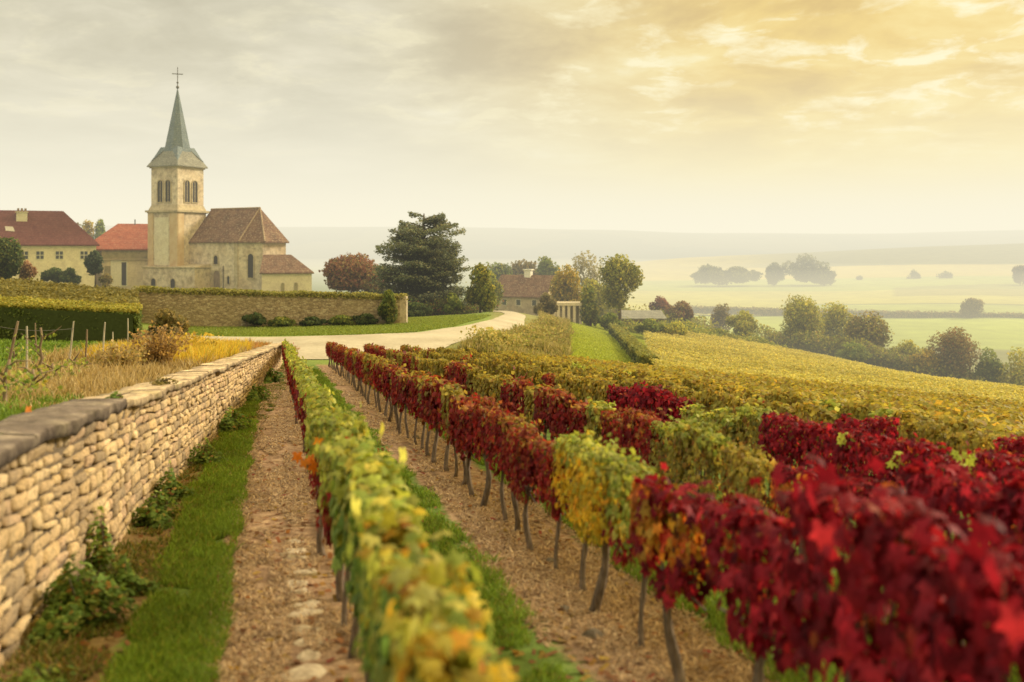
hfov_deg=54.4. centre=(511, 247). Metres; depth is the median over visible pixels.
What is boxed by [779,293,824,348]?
valley tree
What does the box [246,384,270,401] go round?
wall plant
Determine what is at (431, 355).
grape vine
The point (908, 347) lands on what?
thicket
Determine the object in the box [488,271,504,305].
shade tree
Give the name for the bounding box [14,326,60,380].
old vine
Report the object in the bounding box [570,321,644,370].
grass strip
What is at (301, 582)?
edging stone
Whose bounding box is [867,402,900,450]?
grape vine
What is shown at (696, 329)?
scrub
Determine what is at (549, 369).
grape vine
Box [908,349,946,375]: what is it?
thicket
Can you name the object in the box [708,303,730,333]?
round tree
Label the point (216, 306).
churchyard wall
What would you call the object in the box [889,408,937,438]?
grape vine
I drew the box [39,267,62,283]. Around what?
clipped bush
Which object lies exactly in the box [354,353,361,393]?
grape vine
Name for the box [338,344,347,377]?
grape vine
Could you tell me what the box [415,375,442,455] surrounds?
grape vine
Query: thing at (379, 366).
grape vine
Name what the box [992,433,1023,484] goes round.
grape vine
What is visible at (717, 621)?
grass
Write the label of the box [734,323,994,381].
undergrowth
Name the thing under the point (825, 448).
grape vine
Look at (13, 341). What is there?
wooden stake
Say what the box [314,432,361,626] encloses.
grape vine
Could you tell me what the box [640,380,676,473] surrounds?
grape vine
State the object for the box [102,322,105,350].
wooden stake
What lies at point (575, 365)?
grape vine
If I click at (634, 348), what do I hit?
field hedge
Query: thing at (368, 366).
grape vine
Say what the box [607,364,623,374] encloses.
grape vine
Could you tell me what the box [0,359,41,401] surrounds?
old vine
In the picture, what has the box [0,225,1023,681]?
ground
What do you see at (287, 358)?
grape vine
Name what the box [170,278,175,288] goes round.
window
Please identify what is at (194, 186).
belfry window
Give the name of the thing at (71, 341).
wooden stake
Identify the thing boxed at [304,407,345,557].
grape vine
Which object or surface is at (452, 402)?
grape vine
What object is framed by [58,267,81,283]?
clipped bush
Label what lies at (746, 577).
grape vine
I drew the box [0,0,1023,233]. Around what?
sky
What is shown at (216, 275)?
church door
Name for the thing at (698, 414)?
grape vine
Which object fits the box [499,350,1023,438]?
vineyard rows
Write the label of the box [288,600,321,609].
edging stone
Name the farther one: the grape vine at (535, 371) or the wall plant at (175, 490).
the grape vine at (535, 371)
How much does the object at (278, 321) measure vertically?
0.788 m
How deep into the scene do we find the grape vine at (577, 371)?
23.32 m
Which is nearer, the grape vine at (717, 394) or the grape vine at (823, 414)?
the grape vine at (823, 414)
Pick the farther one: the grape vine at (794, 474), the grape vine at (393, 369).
the grape vine at (393, 369)
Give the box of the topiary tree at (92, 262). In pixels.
[83,250,103,286]
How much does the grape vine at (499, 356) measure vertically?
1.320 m
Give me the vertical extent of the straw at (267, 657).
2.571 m
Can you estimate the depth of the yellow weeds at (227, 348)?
22.52 m
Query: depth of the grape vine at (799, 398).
16.49 m
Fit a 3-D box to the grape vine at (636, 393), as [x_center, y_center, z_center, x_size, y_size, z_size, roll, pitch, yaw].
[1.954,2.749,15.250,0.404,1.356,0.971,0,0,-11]
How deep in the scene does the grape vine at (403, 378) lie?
17.59 m
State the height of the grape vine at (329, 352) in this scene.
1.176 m
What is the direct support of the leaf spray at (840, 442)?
attached to the grape vine at (862, 440)
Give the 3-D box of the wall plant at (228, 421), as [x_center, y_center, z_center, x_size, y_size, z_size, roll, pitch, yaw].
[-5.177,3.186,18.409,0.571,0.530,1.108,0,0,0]
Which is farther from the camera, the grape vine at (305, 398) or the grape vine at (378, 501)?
the grape vine at (305, 398)
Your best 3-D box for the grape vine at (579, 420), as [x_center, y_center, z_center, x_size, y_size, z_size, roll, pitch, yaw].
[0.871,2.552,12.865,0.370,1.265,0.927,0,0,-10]
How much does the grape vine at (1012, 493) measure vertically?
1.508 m
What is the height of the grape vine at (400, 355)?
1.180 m
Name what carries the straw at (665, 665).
on the ground at (978, 265)
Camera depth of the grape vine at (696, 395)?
16.73 m
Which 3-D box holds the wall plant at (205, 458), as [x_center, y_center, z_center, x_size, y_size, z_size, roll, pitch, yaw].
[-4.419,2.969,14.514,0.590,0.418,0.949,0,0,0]
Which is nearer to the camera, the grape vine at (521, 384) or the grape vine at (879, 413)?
the grape vine at (879, 413)
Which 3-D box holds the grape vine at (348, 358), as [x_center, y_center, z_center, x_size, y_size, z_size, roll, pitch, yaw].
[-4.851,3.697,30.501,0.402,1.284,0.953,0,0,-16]
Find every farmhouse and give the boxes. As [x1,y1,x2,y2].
[0,208,99,286]
[494,269,558,316]
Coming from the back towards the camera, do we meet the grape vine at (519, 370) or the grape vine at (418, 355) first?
the grape vine at (418, 355)
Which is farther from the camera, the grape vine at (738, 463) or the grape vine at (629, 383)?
the grape vine at (629, 383)
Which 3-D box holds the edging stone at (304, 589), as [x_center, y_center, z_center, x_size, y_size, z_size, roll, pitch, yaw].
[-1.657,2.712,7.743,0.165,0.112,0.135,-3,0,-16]
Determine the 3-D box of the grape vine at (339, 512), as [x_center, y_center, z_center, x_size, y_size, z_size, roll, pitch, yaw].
[-0.978,1.899,6.267,0.383,1.548,1.068,0,0,-12]
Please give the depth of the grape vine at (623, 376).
20.39 m
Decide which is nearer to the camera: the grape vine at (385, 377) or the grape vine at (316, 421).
the grape vine at (316, 421)
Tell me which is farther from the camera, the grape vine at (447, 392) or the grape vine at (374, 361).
the grape vine at (374, 361)
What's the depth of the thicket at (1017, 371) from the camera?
133.37 m
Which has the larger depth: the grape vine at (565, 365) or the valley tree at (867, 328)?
the valley tree at (867, 328)
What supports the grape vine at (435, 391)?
on the ground at (978, 265)
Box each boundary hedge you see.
[672,304,785,315]
[809,308,1023,317]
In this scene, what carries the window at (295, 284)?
in the church
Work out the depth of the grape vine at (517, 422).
10.01 m
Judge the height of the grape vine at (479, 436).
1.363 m
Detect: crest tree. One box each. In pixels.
[689,263,733,284]
[726,266,763,283]
[765,262,785,285]
[779,253,835,283]
[810,267,836,285]
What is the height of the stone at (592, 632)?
0.081 m
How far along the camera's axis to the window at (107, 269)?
118.18 m
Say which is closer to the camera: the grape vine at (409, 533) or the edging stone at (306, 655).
the grape vine at (409, 533)
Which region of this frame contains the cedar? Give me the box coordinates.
[369,211,469,315]
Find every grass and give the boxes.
[0,337,272,410]
[0,338,117,433]
[95,382,263,681]
[309,368,580,681]
[355,375,1019,681]
[453,309,577,362]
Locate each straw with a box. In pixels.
[198,368,363,681]
[319,369,785,681]
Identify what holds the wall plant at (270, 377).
on the ground at (978, 265)
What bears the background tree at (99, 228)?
on the ground at (978, 265)
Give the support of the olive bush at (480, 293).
on the ground at (978, 265)
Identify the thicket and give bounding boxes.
[834,341,871,361]
[886,339,925,355]
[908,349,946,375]
[972,347,1005,382]
[994,346,1023,385]
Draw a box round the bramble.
[146,308,189,339]
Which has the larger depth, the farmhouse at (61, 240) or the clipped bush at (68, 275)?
the farmhouse at (61, 240)
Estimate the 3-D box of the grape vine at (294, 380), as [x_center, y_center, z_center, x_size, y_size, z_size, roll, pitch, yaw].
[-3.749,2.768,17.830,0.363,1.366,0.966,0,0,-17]
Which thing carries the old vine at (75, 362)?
on the ground at (978, 265)
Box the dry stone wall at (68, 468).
[0,343,282,666]
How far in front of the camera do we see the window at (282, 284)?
110.34 m
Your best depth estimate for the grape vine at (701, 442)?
9.13 m
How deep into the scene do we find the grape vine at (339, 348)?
35.92 m
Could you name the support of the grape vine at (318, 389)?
on the ground at (978, 265)
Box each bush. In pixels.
[18,259,38,281]
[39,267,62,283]
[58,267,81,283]
[84,337,150,369]
[98,272,112,287]
[123,320,195,365]
[169,331,223,347]
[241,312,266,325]
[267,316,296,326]
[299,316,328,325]
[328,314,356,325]
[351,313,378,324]
[360,271,384,292]
[377,289,398,324]
[408,302,432,316]
[443,292,464,314]
[463,262,495,312]
[533,292,557,314]
[579,284,599,326]
[598,312,622,329]
[634,318,664,334]
[649,296,669,310]
[663,300,693,325]
[663,321,686,336]
[906,270,921,278]
[936,271,952,277]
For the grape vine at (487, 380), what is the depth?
18.06 m
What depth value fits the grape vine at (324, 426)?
8.23 m
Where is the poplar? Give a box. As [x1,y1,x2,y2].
[596,253,644,322]
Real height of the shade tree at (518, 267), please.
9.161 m
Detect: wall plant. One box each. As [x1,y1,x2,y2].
[0,660,89,681]
[26,552,136,646]
[84,506,117,574]
[90,549,163,599]
[105,391,129,398]
[130,490,178,529]
[149,375,178,385]
[154,460,194,502]
[187,437,228,465]
[217,406,251,431]
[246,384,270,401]
[263,365,286,383]
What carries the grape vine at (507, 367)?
on the ground at (978, 265)
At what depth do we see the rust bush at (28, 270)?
81.69 m
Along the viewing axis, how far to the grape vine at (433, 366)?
24.04 m
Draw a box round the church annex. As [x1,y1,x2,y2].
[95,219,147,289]
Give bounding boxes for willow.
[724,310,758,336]
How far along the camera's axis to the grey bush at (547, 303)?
103.25 m
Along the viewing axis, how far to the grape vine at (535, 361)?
27.16 m
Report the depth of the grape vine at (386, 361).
21.06 m
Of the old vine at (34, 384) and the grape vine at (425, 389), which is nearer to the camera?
the old vine at (34, 384)
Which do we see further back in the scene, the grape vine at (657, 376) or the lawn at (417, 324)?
the lawn at (417, 324)
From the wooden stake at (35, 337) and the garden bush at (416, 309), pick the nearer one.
the wooden stake at (35, 337)
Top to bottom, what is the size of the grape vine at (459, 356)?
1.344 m
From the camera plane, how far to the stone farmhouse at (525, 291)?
130.94 m
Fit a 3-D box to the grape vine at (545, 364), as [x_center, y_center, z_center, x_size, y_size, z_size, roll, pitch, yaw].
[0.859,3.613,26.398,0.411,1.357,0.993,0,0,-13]
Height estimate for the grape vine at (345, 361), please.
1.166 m
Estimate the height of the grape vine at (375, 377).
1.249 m
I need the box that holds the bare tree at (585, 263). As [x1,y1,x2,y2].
[571,250,601,288]
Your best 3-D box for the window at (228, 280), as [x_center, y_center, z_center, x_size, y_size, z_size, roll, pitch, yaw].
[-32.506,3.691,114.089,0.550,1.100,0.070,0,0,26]
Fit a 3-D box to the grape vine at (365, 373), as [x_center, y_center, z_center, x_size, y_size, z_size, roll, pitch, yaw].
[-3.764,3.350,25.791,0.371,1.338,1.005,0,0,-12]
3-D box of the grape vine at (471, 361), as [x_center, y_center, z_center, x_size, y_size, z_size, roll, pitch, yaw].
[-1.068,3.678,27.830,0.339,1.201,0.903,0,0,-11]
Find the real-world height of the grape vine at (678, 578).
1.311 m
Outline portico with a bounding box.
[557,301,581,324]
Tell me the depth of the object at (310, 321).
63.71 m
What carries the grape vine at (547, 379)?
on the ground at (978, 265)
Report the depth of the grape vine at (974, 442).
10.19 m
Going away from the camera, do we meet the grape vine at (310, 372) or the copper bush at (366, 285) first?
the grape vine at (310, 372)
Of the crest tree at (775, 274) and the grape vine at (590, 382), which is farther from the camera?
the crest tree at (775, 274)
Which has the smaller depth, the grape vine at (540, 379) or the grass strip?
the grape vine at (540, 379)
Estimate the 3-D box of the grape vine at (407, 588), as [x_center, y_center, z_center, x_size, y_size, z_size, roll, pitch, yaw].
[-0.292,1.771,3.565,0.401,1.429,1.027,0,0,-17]
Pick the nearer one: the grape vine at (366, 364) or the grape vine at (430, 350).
the grape vine at (366, 364)
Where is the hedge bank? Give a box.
[0,277,140,303]
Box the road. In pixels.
[186,311,525,358]
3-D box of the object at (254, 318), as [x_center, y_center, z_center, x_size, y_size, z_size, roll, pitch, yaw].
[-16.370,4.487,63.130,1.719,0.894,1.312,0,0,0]
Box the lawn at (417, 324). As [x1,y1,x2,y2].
[155,314,490,335]
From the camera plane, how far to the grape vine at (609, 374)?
21.16 m
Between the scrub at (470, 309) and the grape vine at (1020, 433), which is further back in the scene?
the scrub at (470, 309)
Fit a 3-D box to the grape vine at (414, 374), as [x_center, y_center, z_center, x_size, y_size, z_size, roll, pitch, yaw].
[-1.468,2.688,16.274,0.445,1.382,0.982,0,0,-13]
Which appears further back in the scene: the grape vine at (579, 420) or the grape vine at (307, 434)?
the grape vine at (579, 420)
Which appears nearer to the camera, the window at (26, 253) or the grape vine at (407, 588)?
the grape vine at (407, 588)
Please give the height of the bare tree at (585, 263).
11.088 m
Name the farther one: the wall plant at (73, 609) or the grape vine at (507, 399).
the grape vine at (507, 399)
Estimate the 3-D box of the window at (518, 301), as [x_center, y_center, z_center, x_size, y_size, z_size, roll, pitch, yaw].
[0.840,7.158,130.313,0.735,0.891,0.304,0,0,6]
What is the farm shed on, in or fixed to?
on the ground at (978, 265)
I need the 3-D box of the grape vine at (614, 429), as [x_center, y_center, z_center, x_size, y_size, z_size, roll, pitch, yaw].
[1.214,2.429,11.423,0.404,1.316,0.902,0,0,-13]
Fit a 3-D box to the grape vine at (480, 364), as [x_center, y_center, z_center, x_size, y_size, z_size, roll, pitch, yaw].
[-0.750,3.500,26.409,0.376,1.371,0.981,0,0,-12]
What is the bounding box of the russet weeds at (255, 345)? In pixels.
[241,340,300,357]
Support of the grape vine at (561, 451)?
on the ground at (978, 265)
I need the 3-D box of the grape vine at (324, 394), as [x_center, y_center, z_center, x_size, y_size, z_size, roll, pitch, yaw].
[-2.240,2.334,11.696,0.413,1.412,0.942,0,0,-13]
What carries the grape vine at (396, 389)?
on the ground at (978, 265)
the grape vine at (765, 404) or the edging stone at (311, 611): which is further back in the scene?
the grape vine at (765, 404)
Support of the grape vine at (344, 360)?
on the ground at (978, 265)
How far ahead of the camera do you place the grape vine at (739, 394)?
18.69 m
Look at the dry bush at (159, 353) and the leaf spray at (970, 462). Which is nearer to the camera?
the leaf spray at (970, 462)
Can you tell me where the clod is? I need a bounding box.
[546,557,553,563]
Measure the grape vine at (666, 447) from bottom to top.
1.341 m
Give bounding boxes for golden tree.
[549,263,582,302]
[580,277,605,314]
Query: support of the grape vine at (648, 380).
on the ground at (978, 265)
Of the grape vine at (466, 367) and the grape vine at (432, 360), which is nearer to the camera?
the grape vine at (466, 367)
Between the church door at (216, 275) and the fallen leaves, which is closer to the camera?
the fallen leaves
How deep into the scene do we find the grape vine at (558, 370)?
24.81 m
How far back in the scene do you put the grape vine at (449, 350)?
40.15 m
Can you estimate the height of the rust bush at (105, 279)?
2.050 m
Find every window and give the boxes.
[22,251,28,259]
[36,251,43,259]
[55,251,63,259]
[80,251,87,258]
[104,266,110,275]
[150,277,155,286]
[157,179,163,202]
[165,179,170,202]
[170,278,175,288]
[184,179,190,202]
[191,180,197,203]
[213,254,218,264]
[226,275,230,284]
[247,253,253,278]
[281,282,284,290]
[294,282,297,291]
[516,299,520,305]
[531,299,536,305]
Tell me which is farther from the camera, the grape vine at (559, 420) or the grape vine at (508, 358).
the grape vine at (508, 358)
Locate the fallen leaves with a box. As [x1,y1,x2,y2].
[25,401,805,681]
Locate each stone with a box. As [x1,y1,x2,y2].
[280,548,306,555]
[280,663,326,680]
[283,554,306,562]
[284,580,308,589]
[286,539,303,545]
[286,607,322,619]
[287,568,317,576]
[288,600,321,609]
[289,587,307,593]
[291,625,319,636]
[292,633,326,646]
[297,649,320,661]
[560,605,569,611]
[582,628,605,641]
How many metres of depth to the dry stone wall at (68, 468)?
8.31 m
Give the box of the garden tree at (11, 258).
[0,236,25,279]
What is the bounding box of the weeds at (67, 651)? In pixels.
[0,364,286,681]
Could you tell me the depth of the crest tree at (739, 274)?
613.28 m
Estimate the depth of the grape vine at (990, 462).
7.69 m
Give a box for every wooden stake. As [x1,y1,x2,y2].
[7,321,18,361]
[26,326,27,372]
[35,323,36,350]
[68,321,73,365]
[85,329,87,360]
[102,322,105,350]
[127,318,128,341]
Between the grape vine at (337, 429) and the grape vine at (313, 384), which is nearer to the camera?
the grape vine at (337, 429)
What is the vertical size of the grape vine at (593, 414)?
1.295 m
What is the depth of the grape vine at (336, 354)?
36.52 m
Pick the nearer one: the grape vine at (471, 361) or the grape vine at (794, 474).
the grape vine at (794, 474)
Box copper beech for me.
[318,252,375,292]
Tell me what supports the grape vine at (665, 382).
on the ground at (978, 265)
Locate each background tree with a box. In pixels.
[81,220,94,236]
[92,219,105,239]
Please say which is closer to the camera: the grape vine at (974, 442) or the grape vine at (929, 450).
the grape vine at (929, 450)
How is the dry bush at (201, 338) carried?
on the ground at (978, 265)
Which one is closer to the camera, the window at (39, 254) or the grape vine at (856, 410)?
the grape vine at (856, 410)
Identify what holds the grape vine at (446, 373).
on the ground at (978, 265)
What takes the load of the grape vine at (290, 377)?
on the ground at (978, 265)
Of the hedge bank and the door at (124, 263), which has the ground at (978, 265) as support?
the hedge bank
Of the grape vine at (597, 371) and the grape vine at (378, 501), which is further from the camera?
the grape vine at (597, 371)
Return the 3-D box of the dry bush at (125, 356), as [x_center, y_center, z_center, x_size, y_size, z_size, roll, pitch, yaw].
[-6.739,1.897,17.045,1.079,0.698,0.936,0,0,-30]
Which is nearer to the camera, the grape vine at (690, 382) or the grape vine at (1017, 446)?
the grape vine at (1017, 446)
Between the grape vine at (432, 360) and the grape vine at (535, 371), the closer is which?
the grape vine at (535, 371)
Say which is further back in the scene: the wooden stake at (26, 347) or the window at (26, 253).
the window at (26, 253)
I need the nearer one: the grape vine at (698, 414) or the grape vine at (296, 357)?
the grape vine at (698, 414)
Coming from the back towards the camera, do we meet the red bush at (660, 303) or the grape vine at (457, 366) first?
the red bush at (660, 303)
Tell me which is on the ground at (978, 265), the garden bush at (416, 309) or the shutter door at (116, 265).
the garden bush at (416, 309)
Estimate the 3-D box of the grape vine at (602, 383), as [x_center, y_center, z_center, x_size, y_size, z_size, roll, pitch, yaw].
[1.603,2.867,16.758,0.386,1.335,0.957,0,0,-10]
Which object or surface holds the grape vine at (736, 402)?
on the ground at (978, 265)
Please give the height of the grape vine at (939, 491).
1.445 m
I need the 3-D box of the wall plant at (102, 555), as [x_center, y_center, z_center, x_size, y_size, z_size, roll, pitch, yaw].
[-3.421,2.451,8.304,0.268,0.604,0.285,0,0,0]
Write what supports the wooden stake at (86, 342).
on the ground at (978, 265)
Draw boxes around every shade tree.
[486,261,512,280]
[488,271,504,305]
[510,259,538,274]
[535,256,560,274]
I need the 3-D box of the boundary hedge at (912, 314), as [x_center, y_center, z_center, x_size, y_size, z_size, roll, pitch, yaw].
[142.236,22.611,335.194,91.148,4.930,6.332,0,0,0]
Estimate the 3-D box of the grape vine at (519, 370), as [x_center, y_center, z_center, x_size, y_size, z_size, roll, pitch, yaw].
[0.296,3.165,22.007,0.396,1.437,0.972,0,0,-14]
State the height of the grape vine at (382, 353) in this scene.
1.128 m
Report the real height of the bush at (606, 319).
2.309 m
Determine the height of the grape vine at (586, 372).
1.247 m
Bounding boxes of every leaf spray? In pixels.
[291,437,323,475]
[434,582,493,630]
[836,432,854,449]
[886,451,903,471]
[950,450,976,473]
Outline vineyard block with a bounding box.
[643,330,1023,401]
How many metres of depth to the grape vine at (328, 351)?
41.42 m
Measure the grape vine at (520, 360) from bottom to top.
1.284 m
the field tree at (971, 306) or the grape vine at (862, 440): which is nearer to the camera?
the grape vine at (862, 440)
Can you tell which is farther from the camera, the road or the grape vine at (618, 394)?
the road
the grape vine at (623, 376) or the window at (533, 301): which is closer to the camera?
the grape vine at (623, 376)
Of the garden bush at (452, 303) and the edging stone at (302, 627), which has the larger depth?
the garden bush at (452, 303)
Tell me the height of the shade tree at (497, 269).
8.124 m
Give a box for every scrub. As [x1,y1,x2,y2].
[408,293,507,316]
[460,314,580,352]
[461,282,724,329]
[622,316,795,348]
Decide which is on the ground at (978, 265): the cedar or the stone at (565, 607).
the cedar
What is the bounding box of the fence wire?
[3,327,73,330]
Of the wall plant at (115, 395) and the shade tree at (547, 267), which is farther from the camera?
the shade tree at (547, 267)
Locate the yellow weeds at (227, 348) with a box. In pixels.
[78,336,253,365]
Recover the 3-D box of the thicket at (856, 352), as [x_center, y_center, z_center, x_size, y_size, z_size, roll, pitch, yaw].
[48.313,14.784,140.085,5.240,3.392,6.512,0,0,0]
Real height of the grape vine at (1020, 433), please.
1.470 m
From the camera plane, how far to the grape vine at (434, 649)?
2.94 m
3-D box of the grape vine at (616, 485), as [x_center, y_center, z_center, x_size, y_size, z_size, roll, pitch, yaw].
[0.832,2.032,6.645,0.405,1.382,0.975,0,0,-16]
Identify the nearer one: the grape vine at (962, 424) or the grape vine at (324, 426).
the grape vine at (324, 426)
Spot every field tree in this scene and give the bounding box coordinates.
[959,297,984,317]
[1011,265,1023,284]
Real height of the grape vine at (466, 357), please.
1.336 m
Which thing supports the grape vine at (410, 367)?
on the ground at (978, 265)
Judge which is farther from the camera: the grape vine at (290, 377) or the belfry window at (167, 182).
the belfry window at (167, 182)
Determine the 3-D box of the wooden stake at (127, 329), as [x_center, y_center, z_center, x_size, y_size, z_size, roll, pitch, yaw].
[-10.429,2.492,27.000,0.065,1.167,0.056,0,0,0]
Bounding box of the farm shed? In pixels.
[617,310,666,323]
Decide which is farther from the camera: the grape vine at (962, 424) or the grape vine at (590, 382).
the grape vine at (590, 382)
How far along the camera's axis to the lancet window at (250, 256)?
113.40 m
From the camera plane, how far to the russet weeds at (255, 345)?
39.45 m
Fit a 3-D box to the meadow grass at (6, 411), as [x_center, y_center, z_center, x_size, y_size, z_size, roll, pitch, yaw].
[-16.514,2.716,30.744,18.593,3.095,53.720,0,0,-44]
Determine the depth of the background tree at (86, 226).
169.84 m
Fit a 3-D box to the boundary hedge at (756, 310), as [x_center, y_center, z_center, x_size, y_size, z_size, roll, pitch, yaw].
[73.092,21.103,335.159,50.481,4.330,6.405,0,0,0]
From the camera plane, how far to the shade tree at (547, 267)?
173.71 m
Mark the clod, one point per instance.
(550, 559)
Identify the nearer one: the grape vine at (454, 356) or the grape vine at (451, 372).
the grape vine at (451, 372)
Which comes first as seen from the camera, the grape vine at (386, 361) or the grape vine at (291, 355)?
the grape vine at (386, 361)
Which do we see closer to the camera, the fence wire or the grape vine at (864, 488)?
the grape vine at (864, 488)
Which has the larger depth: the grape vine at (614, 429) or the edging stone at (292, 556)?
the grape vine at (614, 429)
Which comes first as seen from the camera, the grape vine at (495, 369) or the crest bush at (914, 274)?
the grape vine at (495, 369)
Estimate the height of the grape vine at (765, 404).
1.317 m
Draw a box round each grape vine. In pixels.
[285,346,297,369]
[285,351,296,399]
[285,354,293,404]
[287,352,299,402]
[288,363,294,407]
[289,360,305,423]
[290,356,303,411]
[292,363,307,401]
[292,366,314,404]
[293,374,318,454]
[294,374,309,451]
[295,372,311,436]
[299,383,309,472]
[301,392,332,454]
[301,408,329,515]
[303,379,324,389]
[304,380,335,425]
[304,383,329,427]
[304,386,335,412]
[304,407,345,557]
[305,404,347,536]
[314,402,367,571]
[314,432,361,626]
[324,414,371,601]
[326,422,383,658]
[327,341,333,367]
[328,343,332,368]
[331,342,337,370]
[333,344,339,374]
[336,344,346,376]
[337,348,341,376]
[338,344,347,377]
[342,346,349,380]
[343,348,349,381]
[343,351,349,382]
[343,447,410,681]
[344,509,430,681]
[345,467,428,658]
[347,347,357,386]
[348,348,359,387]
[349,351,356,389]
[352,350,359,390]
[354,350,366,395]
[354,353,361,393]
[357,353,369,397]
[360,351,369,399]
[361,353,373,401]
[362,353,374,404]
[365,531,492,681]
[367,359,377,407]
[369,354,388,409]
[370,362,381,411]
[375,358,391,416]
[378,346,386,357]
[378,600,519,681]
[379,349,384,357]
[379,359,395,416]
[382,357,397,421]
[387,348,395,359]
[388,365,407,429]
[389,363,405,422]
[391,370,408,433]
[392,349,401,364]
[395,372,412,438]
[398,352,402,365]
[402,350,411,371]
[405,369,424,443]
[408,355,414,372]
[408,370,430,449]
[410,349,422,371]
[413,357,422,370]
[415,356,428,373]
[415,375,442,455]
[417,374,443,462]
[423,356,433,374]
[427,348,435,367]
[427,359,438,375]
[428,349,437,358]
[429,369,455,470]
[431,358,445,377]
[433,356,449,379]
[437,378,466,476]
[444,365,452,381]
[446,348,454,353]
[447,385,473,485]
[448,359,464,379]
[450,401,483,496]
[452,353,458,360]
[452,358,469,395]
[457,352,472,363]
[458,363,477,396]
[460,352,471,395]
[463,362,485,402]
[468,357,477,364]
[469,350,476,358]
[469,392,506,505]
[474,371,492,417]
[478,354,488,371]
[481,371,500,428]
[481,401,518,521]
[482,358,493,374]
[487,357,501,376]
[493,367,514,410]
[494,353,505,366]
[497,407,541,532]
[499,377,522,414]
[500,361,516,381]
[504,355,515,363]
[506,420,544,551]
[512,372,534,423]
[514,358,533,380]
[517,358,526,364]
[524,363,541,384]
[524,382,545,440]
[528,357,542,383]
[528,432,573,569]
[531,383,564,462]
[536,359,553,376]
[537,372,551,384]
[541,369,561,390]
[546,366,561,372]
[547,384,577,441]
[550,426,614,592]
[552,366,569,375]
[554,371,572,430]
[562,359,573,370]
[564,397,594,439]
[565,374,587,412]
[567,432,635,611]
[570,362,581,370]
[572,367,583,390]
[580,375,605,402]
[582,370,598,394]
[584,366,597,371]
[584,396,621,489]
[591,366,603,375]
[595,377,619,403]
[599,399,635,503]
[599,445,678,647]
[602,370,620,388]
[605,383,633,428]
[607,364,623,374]
[611,366,631,398]
[620,407,665,478]
[623,376,641,407]
[626,382,654,456]
[627,462,721,681]
[631,368,648,378]
[638,377,661,410]
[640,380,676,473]
[645,408,700,493]
[651,372,672,389]
[651,377,680,438]
[659,393,695,441]
[667,384,694,412]
[669,405,731,547]
[679,400,716,489]
[681,373,701,398]
[685,391,711,412]
[696,477,825,681]
[698,375,714,391]
[698,379,734,447]
[706,403,745,471]
[715,380,738,397]
[716,436,777,525]
[722,396,751,444]
[732,393,781,470]
[734,389,745,441]
[740,394,772,469]
[742,386,772,407]
[757,400,812,511]
[764,386,795,427]
[768,396,806,457]
[768,453,975,681]
[769,458,843,561]
[789,390,819,420]
[791,400,836,453]
[797,420,850,473]
[811,395,847,465]
[830,413,878,510]
[833,419,903,495]
[838,465,912,623]
[839,397,876,425]
[861,415,918,463]
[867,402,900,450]
[885,432,970,522]
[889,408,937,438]
[895,454,1022,644]
[896,418,957,473]
[910,513,1023,681]
[928,411,981,449]
[944,429,1013,479]
[961,431,1014,453]
[962,442,1023,542]
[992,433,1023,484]
[992,467,1023,599]
[1011,431,1023,461]
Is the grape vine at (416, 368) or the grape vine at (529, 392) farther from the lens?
the grape vine at (416, 368)
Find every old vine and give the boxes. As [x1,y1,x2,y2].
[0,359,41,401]
[3,343,38,366]
[9,367,62,393]
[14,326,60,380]
[37,359,79,381]
[60,349,101,369]
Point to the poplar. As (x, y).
(615, 273)
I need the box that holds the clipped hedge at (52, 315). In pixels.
[0,295,142,341]
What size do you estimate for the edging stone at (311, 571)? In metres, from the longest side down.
0.275 x 0.156 x 0.112 m
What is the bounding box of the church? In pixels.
[141,67,313,293]
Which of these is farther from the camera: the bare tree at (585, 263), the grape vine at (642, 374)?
the bare tree at (585, 263)
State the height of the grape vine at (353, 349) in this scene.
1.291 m
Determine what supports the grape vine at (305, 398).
on the ground at (978, 265)
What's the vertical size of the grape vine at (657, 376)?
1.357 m
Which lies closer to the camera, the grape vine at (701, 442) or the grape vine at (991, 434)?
the grape vine at (701, 442)
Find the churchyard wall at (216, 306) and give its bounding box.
[129,285,408,326]
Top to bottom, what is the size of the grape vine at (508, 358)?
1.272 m
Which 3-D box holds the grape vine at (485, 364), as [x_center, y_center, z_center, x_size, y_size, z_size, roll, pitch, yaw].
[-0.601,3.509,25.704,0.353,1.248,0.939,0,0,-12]
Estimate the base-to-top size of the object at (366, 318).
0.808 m
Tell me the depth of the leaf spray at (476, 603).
3.78 m
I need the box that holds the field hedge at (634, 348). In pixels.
[608,322,659,364]
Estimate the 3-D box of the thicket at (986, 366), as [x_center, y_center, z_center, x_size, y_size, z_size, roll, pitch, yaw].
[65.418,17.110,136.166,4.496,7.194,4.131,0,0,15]
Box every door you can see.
[111,260,121,286]
[122,261,126,285]
[212,269,220,287]
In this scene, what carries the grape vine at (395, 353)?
on the ground at (978, 265)
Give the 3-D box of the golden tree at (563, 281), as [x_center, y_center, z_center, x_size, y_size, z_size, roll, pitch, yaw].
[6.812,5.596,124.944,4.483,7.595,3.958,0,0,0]
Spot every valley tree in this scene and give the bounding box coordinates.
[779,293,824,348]
[819,301,854,337]
[842,311,894,346]
[924,326,982,379]
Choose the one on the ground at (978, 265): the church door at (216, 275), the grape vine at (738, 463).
the grape vine at (738, 463)
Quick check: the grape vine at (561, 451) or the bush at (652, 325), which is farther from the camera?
the bush at (652, 325)
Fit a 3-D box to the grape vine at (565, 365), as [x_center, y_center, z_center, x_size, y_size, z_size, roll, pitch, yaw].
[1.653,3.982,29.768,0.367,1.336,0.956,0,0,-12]
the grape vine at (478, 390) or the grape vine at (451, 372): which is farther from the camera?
the grape vine at (451, 372)

